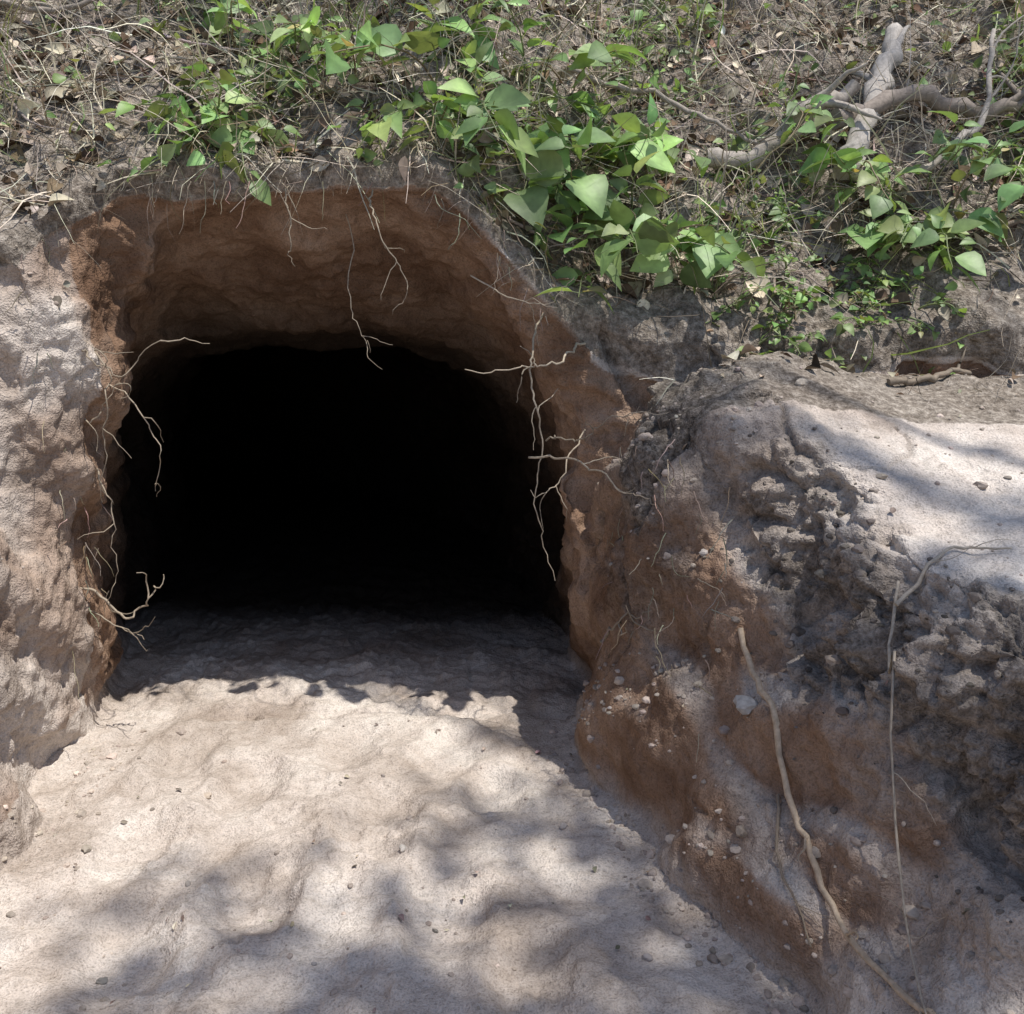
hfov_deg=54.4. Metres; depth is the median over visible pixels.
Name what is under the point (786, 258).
creeping weed
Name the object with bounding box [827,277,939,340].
creeping weed
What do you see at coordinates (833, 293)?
dead twig
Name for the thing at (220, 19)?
leafy plant
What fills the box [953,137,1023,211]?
leafy plant
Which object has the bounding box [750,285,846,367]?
creeping weed
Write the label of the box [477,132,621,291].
leafy plant
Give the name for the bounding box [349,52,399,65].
dead twig
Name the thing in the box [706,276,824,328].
creeping weed
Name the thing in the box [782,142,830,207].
dead twig
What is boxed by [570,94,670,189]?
leafy plant
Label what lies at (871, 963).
fallen branch
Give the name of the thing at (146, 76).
dead twig
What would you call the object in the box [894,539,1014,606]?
dead twig
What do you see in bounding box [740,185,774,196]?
dead twig
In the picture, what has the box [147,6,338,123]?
leafy plant
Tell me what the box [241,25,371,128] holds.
leafy plant
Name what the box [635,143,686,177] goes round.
dead twig
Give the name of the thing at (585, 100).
leafy plant
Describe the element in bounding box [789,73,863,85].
dead twig
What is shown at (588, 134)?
leafy plant
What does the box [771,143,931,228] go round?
leafy plant
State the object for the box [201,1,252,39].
leafy plant
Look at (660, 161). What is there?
leafy plant
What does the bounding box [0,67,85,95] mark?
dead twig
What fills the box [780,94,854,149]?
leafy plant
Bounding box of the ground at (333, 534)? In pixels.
[0,0,1023,1013]
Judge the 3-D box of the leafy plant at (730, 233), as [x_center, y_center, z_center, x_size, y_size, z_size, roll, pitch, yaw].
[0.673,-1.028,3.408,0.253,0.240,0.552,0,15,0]
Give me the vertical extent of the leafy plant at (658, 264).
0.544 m
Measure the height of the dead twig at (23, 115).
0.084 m
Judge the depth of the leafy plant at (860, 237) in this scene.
3.15 m
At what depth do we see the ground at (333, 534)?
2.85 m
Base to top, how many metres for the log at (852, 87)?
0.344 m
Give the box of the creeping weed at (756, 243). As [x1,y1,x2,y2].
[711,215,797,298]
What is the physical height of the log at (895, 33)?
0.576 m
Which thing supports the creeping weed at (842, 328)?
on the ground at (333, 534)
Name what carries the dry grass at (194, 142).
on the ground at (333, 534)
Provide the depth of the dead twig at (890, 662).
1.95 m
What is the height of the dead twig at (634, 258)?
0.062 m
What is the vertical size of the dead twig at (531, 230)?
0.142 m
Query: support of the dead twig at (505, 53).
on the ground at (333, 534)
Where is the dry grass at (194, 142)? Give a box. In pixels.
[0,0,1023,415]
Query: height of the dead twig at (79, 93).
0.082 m
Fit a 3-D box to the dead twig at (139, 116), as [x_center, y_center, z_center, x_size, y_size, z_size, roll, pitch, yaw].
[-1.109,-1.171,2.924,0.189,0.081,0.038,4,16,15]
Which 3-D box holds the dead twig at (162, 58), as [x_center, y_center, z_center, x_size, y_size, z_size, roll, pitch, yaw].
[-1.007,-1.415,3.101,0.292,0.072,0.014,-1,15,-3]
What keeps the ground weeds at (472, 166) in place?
on the ground at (333, 534)
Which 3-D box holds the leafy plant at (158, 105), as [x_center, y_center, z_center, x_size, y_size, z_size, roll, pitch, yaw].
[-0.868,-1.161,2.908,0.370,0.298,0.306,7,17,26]
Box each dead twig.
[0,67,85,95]
[13,103,72,129]
[29,0,82,24]
[37,2,101,24]
[60,99,123,115]
[62,74,135,98]
[78,75,141,84]
[111,93,162,121]
[123,69,176,80]
[142,41,234,63]
[163,24,254,49]
[165,23,238,29]
[320,79,410,95]
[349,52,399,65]
[474,22,518,61]
[509,218,593,253]
[621,252,685,260]
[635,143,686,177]
[646,82,686,106]
[669,97,715,132]
[676,39,726,97]
[699,141,729,145]
[710,256,811,280]
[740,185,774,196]
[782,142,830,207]
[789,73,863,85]
[796,272,888,315]
[879,581,950,1013]
[887,345,971,385]
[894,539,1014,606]
[910,210,1023,226]
[944,213,1015,245]
[950,237,1013,253]
[957,111,1011,120]
[1005,204,1023,215]
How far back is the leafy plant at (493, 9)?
3.50 m
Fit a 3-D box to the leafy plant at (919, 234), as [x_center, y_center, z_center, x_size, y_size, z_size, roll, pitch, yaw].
[1.257,-0.877,3.169,0.563,0.356,0.407,11,18,35]
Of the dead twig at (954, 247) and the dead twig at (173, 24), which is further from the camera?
the dead twig at (173, 24)
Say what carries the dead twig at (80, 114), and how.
on the ground at (333, 534)
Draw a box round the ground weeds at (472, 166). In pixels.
[0,0,1023,375]
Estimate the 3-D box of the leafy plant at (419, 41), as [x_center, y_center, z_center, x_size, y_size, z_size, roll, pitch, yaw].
[-0.302,-1.224,2.900,0.517,0.379,0.389,-8,17,-27]
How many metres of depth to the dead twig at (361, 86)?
3.05 m
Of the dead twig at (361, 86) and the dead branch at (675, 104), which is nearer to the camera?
the dead twig at (361, 86)
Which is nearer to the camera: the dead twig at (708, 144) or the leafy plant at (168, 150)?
the leafy plant at (168, 150)
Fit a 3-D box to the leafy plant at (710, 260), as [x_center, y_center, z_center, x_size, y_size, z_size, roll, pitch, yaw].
[0.430,-0.833,3.021,0.664,0.271,0.433,5,16,19]
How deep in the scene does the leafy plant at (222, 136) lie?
2.85 m
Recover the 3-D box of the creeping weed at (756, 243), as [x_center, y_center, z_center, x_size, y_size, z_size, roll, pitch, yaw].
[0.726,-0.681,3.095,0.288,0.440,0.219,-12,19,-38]
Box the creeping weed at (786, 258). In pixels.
[744,198,822,277]
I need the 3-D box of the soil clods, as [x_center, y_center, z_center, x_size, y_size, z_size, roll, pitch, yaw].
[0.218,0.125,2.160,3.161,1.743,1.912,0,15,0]
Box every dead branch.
[0,0,95,13]
[567,64,811,149]
[919,15,1023,172]
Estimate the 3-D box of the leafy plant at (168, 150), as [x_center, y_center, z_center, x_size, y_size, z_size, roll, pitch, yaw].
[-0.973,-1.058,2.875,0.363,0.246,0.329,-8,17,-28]
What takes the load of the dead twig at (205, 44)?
on the ground at (333, 534)
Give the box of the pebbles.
[95,415,707,990]
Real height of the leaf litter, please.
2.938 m
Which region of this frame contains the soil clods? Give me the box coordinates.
[1,171,1023,1013]
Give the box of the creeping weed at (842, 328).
[824,312,891,364]
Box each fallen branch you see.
[737,628,935,1013]
[775,794,833,946]
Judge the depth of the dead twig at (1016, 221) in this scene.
3.22 m
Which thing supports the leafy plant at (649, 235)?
on the ground at (333, 534)
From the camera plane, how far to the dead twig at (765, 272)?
3.10 m
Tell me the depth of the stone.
2.33 m
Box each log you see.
[706,62,881,171]
[828,67,1023,129]
[833,22,909,180]
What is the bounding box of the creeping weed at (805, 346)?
[735,312,827,355]
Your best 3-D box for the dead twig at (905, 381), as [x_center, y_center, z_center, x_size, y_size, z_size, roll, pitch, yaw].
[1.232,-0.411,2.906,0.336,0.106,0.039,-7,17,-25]
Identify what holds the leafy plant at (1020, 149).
on the ground at (333, 534)
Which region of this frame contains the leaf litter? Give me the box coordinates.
[0,0,1023,1013]
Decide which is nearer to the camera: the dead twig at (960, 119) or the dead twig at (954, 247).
the dead twig at (954, 247)
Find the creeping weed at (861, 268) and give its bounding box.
[836,225,912,297]
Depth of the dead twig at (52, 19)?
3.37 m
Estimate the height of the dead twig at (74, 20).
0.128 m
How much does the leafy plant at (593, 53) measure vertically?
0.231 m
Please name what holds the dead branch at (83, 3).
on the ground at (333, 534)
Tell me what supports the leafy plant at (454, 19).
on the ground at (333, 534)
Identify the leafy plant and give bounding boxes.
[99,98,244,182]
[143,60,288,152]
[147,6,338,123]
[175,69,270,205]
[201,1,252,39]
[206,0,302,83]
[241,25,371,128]
[308,20,490,152]
[356,40,580,205]
[405,0,479,51]
[422,0,610,119]
[458,0,503,15]
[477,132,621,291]
[479,150,679,314]
[480,82,629,177]
[511,40,647,120]
[514,109,710,177]
[546,189,764,278]
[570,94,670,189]
[608,112,711,293]
[710,173,737,239]
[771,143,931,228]
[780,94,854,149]
[825,177,1007,289]
[837,111,1023,273]
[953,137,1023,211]
[1002,104,1023,162]
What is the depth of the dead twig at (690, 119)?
3.54 m
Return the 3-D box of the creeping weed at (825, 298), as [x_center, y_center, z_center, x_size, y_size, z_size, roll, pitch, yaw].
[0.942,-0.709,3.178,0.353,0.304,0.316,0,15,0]
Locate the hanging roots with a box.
[0,180,732,762]
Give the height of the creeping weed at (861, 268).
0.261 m
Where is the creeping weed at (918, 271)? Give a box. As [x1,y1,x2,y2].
[850,241,966,347]
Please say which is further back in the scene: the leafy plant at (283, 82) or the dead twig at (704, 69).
the dead twig at (704, 69)
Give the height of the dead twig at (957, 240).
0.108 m
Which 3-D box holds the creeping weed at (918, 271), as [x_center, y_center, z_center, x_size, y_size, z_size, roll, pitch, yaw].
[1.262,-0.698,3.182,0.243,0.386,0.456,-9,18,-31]
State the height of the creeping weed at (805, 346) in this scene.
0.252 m
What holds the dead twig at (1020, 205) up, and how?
on the ground at (333, 534)
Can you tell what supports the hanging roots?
on the ground at (333, 534)
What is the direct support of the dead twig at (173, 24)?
on the ground at (333, 534)
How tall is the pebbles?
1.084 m
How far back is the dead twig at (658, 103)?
3.58 m
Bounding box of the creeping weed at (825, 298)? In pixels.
[751,236,874,310]
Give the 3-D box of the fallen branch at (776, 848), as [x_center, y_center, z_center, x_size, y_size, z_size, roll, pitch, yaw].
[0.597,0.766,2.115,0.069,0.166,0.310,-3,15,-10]
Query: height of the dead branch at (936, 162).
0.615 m
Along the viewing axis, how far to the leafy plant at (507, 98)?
2.76 m
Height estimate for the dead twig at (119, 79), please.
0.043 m
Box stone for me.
[733,695,758,714]
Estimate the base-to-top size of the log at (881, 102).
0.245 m

